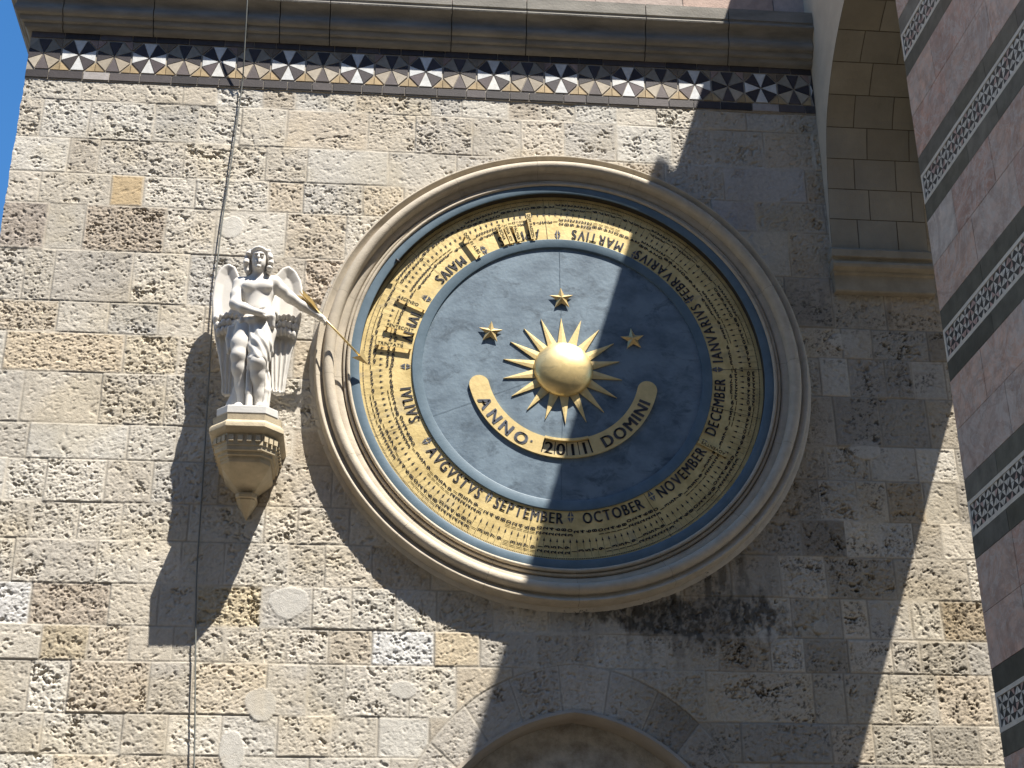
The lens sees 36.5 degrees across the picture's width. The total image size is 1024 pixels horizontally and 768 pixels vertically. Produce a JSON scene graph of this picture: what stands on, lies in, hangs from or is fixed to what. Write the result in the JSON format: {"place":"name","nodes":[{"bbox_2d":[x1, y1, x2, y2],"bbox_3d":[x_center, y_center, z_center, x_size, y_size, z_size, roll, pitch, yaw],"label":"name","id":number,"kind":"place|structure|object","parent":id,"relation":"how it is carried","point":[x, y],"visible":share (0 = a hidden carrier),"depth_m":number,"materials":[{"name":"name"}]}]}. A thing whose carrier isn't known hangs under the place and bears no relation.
{"place":"outdoors","nodes":[
{"label":"outdoors","id":0,"kind":"place"},
{"bbox_2d":[0,0,27,231],"label":"sky","id":1,"kind":"structure","parent":0,"point":[13,51],"materials":[{"name":"blue"}]},
{"bbox_2d":[896,0,1023,767],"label":"church facade","id":2,"kind":"structure","parent":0,"point":[964,63],"depth_m":10.19,"materials":[{"name":"stone"}]},
{"label":"piazza ground","id":3,"kind":"structure","parent":0,"visible":0},
{"bbox_2d":[0,0,1004,767],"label":"bell tower","id":4,"kind":"structure","parent":3,"relation":"on","point":[830,614],"depth_m":12.19,"materials":[{"name":"stone"}]},
{"bbox_2d":[193,0,247,767],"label":"hanging cable","id":5,"kind":"object","parent":4,"relation":"hanging from","point":[246,25],"visible":0.95,"depth_m":12.10,"materials":[{"name":"black metal"}]},
{"bbox_2d":[209,413,285,520],"bbox_3d":[-2.008,0.624,11.697,0.556,0.648,0.572,2,-26,-5],"label":"stone bracket","id":6,"kind":"object","parent":4,"relation":"attached to","point":[249,450],"visible":1,"depth_m":11.60,"materials":[{"name":"beige stone"}]},
{"bbox_2d":[212,246,326,418],"bbox_3d":[-1.924,-0.347,12.178,0.921,1.519,0.565,2,-26,-5],"label":"angel statue","id":7,"kind":"object","parent":6,"relation":"on","point":[258,310],"visible":0.99,"depth_m":12.15,"materials":[{"name":"stone"}]},
{"bbox_2d":[297,290,367,363],"bbox_3d":[-1.424,-0.458,12.337,0.627,0.550,0.051,11,-28,-23],"label":"gilded arrow","id":8,"kind":"object","parent":7,"relation":"attached to","point":[361,357],"visible":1,"depth_m":12.34,"materials":[{"name":"gold metal"}]},
{"bbox_2d":[309,155,810,612],"bbox_3d":[0.420,-0.139,12.556,4.100,4.100,0.191,2,-26,-5],"label":"calendar dial","id":9,"kind":"object","parent":4,"relation":"attached to","point":[584,384],"visible":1,"depth_m":12.52,"materials":[{"name":"metal"}]},
{"bbox_2d":[803,0,935,297],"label":"connecting arch","id":10,"kind":"structure","parent":4,"relation":"attached to","point":[873,192],"depth_m":13.49,"materials":[{"name":"stone"}]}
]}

